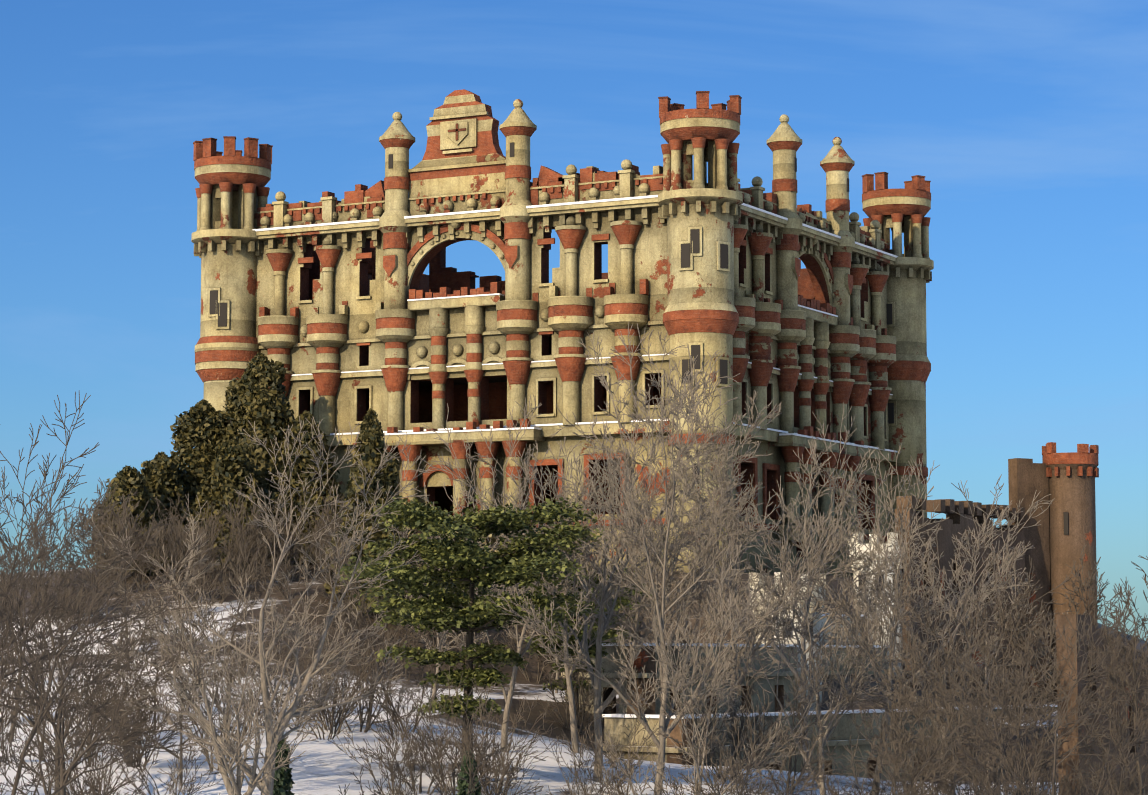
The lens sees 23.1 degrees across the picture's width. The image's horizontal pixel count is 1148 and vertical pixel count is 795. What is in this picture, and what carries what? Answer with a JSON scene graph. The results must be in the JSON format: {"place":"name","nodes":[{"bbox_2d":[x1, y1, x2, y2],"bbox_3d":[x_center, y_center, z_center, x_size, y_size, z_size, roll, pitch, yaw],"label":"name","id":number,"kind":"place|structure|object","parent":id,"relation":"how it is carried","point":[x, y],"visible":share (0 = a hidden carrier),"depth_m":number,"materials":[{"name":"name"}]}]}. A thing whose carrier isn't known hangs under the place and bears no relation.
{"place":"outdoors","nodes":[
{"label":"outdoors","id":0,"kind":"place"},
{"bbox_2d":[0,561,1147,794],"bbox_3d":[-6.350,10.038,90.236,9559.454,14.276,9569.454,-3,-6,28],"label":"terrain","id":1,"kind":"structure","parent":0,"point":[326,767],"depth_m":104.89,"materials":[{"name":"white snow"}]},
{"bbox_2d":[0,489,119,741],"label":"bare tree","id":2,"kind":"object","parent":1,"relation":"on","point":[40,562],"visible":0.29,"depth_m":94.35,"materials":[{"name":"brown plant"}]},
{"bbox_2d":[0,457,123,794],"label":"bare tree","id":3,"kind":"object","parent":1,"relation":"on","point":[31,722],"visible":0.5,"depth_m":74.76,"materials":[{"name":"brown plant"}]},
{"bbox_2d":[26,477,147,612],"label":"bare tree","id":4,"kind":"object","parent":1,"relation":"on","point":[68,558],"visible":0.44,"depth_m":125.37,"materials":[{"name":"brown plant"}]},
{"bbox_2d":[0,392,209,794],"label":"bare tree","id":5,"kind":"object","parent":1,"relation":"on","point":[51,700],"visible":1,"depth_m":38.90,"materials":[{"name":"brown plant"}]},
{"bbox_2d":[67,493,164,637],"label":"bare tree","id":6,"kind":"object","parent":1,"relation":"on","point":[115,569],"visible":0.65,"depth_m":117.97,"materials":[{"name":"brown plant"}]},
{"bbox_2d":[0,536,234,794],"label":"bare tree","id":7,"kind":"object","parent":1,"relation":"on","point":[63,774],"visible":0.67,"depth_m":61.20,"materials":[{"name":"brown plant"}]},
{"bbox_2d":[88,465,170,575],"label":"cedar tree","id":8,"kind":"object","parent":1,"relation":"on","point":[127,479],"visible":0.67,"depth_m":141.03,"materials":[{"name":"green plant"}]},
{"bbox_2d":[81,582,218,730],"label":"bare tree","id":9,"kind":"object","parent":1,"relation":"on","point":[148,640],"visible":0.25,"depth_m":94.39,"materials":[{"name":"brown plant"}]},
{"bbox_2d":[140,452,194,570],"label":"cedar tree","id":10,"kind":"object","parent":1,"relation":"on","point":[161,475],"visible":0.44,"depth_m":143.93,"materials":[{"name":"green plant"}]},
{"bbox_2d":[80,594,261,785],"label":"bare tree","id":11,"kind":"object","parent":1,"relation":"on","point":[218,695],"visible":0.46,"depth_m":80.17,"materials":[{"name":"brown plant"}]},
{"bbox_2d":[169,399,227,527],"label":"cedar tree","id":12,"kind":"object","parent":1,"relation":"on","point":[200,423],"visible":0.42,"depth_m":146.84,"materials":[{"name":"green plant"}]},
{"bbox_2d":[168,439,272,571],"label":"cedar tree","id":13,"kind":"object","parent":1,"relation":"on","point":[232,459],"visible":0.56,"depth_m":142.75,"materials":[{"name":"green plant"}]},
{"bbox_2d":[139,532,318,731],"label":"bare tree","id":14,"kind":"object","parent":1,"relation":"on","point":[255,594],"visible":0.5,"depth_m":88.07,"materials":[{"name":"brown plant"}]},
{"bbox_2d":[68,416,434,794],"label":"bare tree","id":15,"kind":"object","parent":1,"relation":"on","point":[264,784],"visible":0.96,"depth_m":59.28,"materials":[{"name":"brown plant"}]},
{"bbox_2d":[192,352,324,564],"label":"cedar tree","id":16,"kind":"object","parent":1,"relation":"on","point":[264,404],"depth_m":146.69,"materials":[{"name":"green plant"}]},
{"bbox_2d":[273,733,294,794],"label":"spruce tree","id":17,"kind":"object","parent":1,"relation":"on","point":[283,783],"visible":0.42,"depth_m":69.32,"materials":[{"name":"green plant"}]},
{"bbox_2d":[259,410,345,561],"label":"cedar tree","id":18,"kind":"object","parent":1,"relation":"on","point":[303,461],"depth_m":145.44,"materials":[{"name":"green plant"}]},
{"bbox_2d":[321,408,405,616],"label":"cedar tree","id":19,"kind":"object","parent":1,"relation":"on","point":[370,437],"depth_m":125.71,"materials":[{"name":"green plant"}]},
{"bbox_2d":[317,531,450,729],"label":"bare tree","id":20,"kind":"object","parent":1,"relation":"on","point":[361,619],"visible":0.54,"depth_m":99.19,"materials":[{"name":"brown plant"}]},
{"bbox_2d":[338,677,543,794],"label":"bare shrub","id":21,"kind":"object","parent":1,"relation":"on","point":[396,763],"visible":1,"depth_m":65.07,"materials":[{"name":"brown plant"}]},
{"bbox_2d":[386,505,545,696],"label":"bare tree","id":22,"kind":"object","parent":1,"relation":"on","point":[441,645],"visible":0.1,"depth_m":107.38,"materials":[{"name":"brown plant"}]},
{"bbox_2d":[456,750,480,794],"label":"spruce tree","id":23,"kind":"object","parent":1,"relation":"on","point":[462,786],"visible":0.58,"depth_m":75.19,"materials":[{"name":"green plant"}]},
{"bbox_2d":[337,495,608,763],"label":"pine tree","id":24,"kind":"object","parent":1,"relation":"on","point":[447,553],"depth_m":86.64,"materials":[{"name":"green plant"}]},
{"bbox_2d":[383,394,610,752],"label":"bare tree","id":25,"kind":"object","parent":1,"relation":"on","point":[508,698],"visible":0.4,"depth_m":96.01,"materials":[{"name":"brown plant"}]},
{"bbox_2d":[489,526,604,692],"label":"bare tree","id":26,"kind":"object","parent":1,"relation":"on","point":[495,589],"visible":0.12,"depth_m":121.60,"materials":[{"name":"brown plant"}]},
{"bbox_2d":[191,89,933,577],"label":"castle","id":27,"kind":"structure","parent":1,"relation":"on","point":[345,311],"depth_m":149.06,"materials":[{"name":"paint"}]},
{"bbox_2d":[482,437,661,752],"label":"bare tree","id":28,"kind":"object","parent":1,"relation":"on","point":[574,733],"visible":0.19,"depth_m":99.87,"materials":[{"name":"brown plant"}]},
{"bbox_2d":[0,480,1147,794],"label":"bare bushes","id":29,"kind":"object","parent":1,"relation":"on","point":[174,550],"visible":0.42,"depth_m":95.86,"materials":[{"name":"brown plant"}]},
{"bbox_2d":[505,566,653,727],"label":"bare tree","id":30,"kind":"object","parent":1,"relation":"on","point":[610,633],"depth_m":112.81,"materials":[{"name":"brown plant"}]},
{"bbox_2d":[489,323,808,794],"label":"bare tree","id":31,"kind":"object","parent":1,"relation":"on","point":[664,721],"visible":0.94,"depth_m":82.98,"materials":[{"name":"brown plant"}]},
{"bbox_2d":[516,332,781,781],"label":"bare tree","id":32,"kind":"object","parent":1,"relation":"on","point":[606,594],"visible":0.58,"depth_m":92.36,"materials":[{"name":"brown plant"}]},
{"bbox_2d":[582,513,801,702],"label":"bare tree","id":33,"kind":"object","parent":1,"relation":"on","point":[689,640],"visible":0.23,"depth_m":116.09,"materials":[{"name":"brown plant"}]},
{"bbox_2d":[585,540,810,794],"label":"bare tree","id":34,"kind":"object","parent":1,"relation":"on","point":[697,774],"visible":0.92,"depth_m":76.99,"materials":[{"name":"brown plant"}]},
{"bbox_2d":[646,645,841,794],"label":"bare shrub","id":35,"kind":"object","parent":1,"relation":"on","point":[730,770],"visible":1,"depth_m":71.98,"materials":[{"name":"brown plant"}]},
{"bbox_2d":[651,345,931,769],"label":"bare tree","id":36,"kind":"object","parent":1,"relation":"on","point":[736,527],"visible":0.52,"depth_m":97.70,"materials":[{"name":"brown plant"}]},
{"bbox_2d":[706,495,911,794],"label":"bare tree","id":37,"kind":"object","parent":1,"relation":"on","point":[863,678],"visible":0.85,"depth_m":90.40,"materials":[{"name":"brown plant"}]},
{"bbox_2d":[687,402,940,772],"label":"bare tree","id":38,"kind":"object","parent":1,"relation":"on","point":[775,644],"visible":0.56,"depth_m":112.15,"materials":[{"name":"brown plant"}]},
{"bbox_2d":[561,442,1147,794],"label":"arsenal walls","id":39,"kind":"structure","parent":1,"relation":"on","point":[1061,535],"depth_m":138.03,"materials":[{"name":"paint"}]},
{"bbox_2d":[811,671,999,794],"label":"bare shrub","id":40,"kind":"object","parent":1,"relation":"on","point":[896,761],"visible":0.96,"depth_m":73.17,"materials":[{"name":"brown plant"}]},
{"bbox_2d":[782,443,1033,794],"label":"bare tree","id":41,"kind":"object","parent":1,"relation":"on","point":[897,595],"visible":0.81,"depth_m":94.75,"materials":[{"name":"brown plant"}]},
{"bbox_2d":[814,474,1054,790],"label":"bare tree","id":42,"kind":"object","parent":1,"relation":"on","point":[970,596],"visible":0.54,"depth_m":103.25,"materials":[{"name":"brown plant"}]},
{"bbox_2d":[826,578,1072,794],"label":"bare shrub","id":43,"kind":"object","parent":1,"relation":"on","point":[954,758],"visible":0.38,"depth_m":83.39,"materials":[{"name":"brown plant"}]},
{"bbox_2d":[839,612,1095,794],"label":"bare shrub","id":44,"kind":"object","parent":1,"relation":"on","point":[948,791],"visible":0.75,"depth_m":77.23,"materials":[{"name":"brown plant"}]},
{"bbox_2d":[876,540,1084,776],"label":"bare tree","id":45,"kind":"object","parent":1,"relation":"on","point":[994,637],"visible":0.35,"depth_m":121.88,"materials":[{"name":"brown plant"}]},
{"bbox_2d":[863,547,1131,794],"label":"bare tree","id":46,"kind":"object","parent":1,"relation":"on","point":[1028,630],"visible":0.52,"depth_m":87.19,"materials":[{"name":"brown plant"}]},
{"bbox_2d":[893,596,1147,794],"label":"bare shrub","id":47,"kind":"object","parent":1,"relation":"on","point":[1004,756],"visible":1,"depth_m":64.57,"materials":[{"name":"brown plant"}]},
{"bbox_2d":[969,545,1147,693],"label":"bare tree","id":48,"kind":"object","parent":1,"relation":"on","point":[1088,586],"visible":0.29,"depth_m":119.97,"materials":[{"name":"brown plant"}]},
{"bbox_2d":[1068,555,1147,794],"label":"bare tree","id":49,"kind":"object","parent":1,"relation":"on","point":[1129,652],"visible":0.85,"depth_m":98.61,"materials":[{"name":"brown plant"}]},
{"bbox_2d":[0,0,1147,640],"label":"sky","id":50,"kind":"structure","parent":0,"point":[1026,121],"materials":[{"name":"blue"}]}
]}

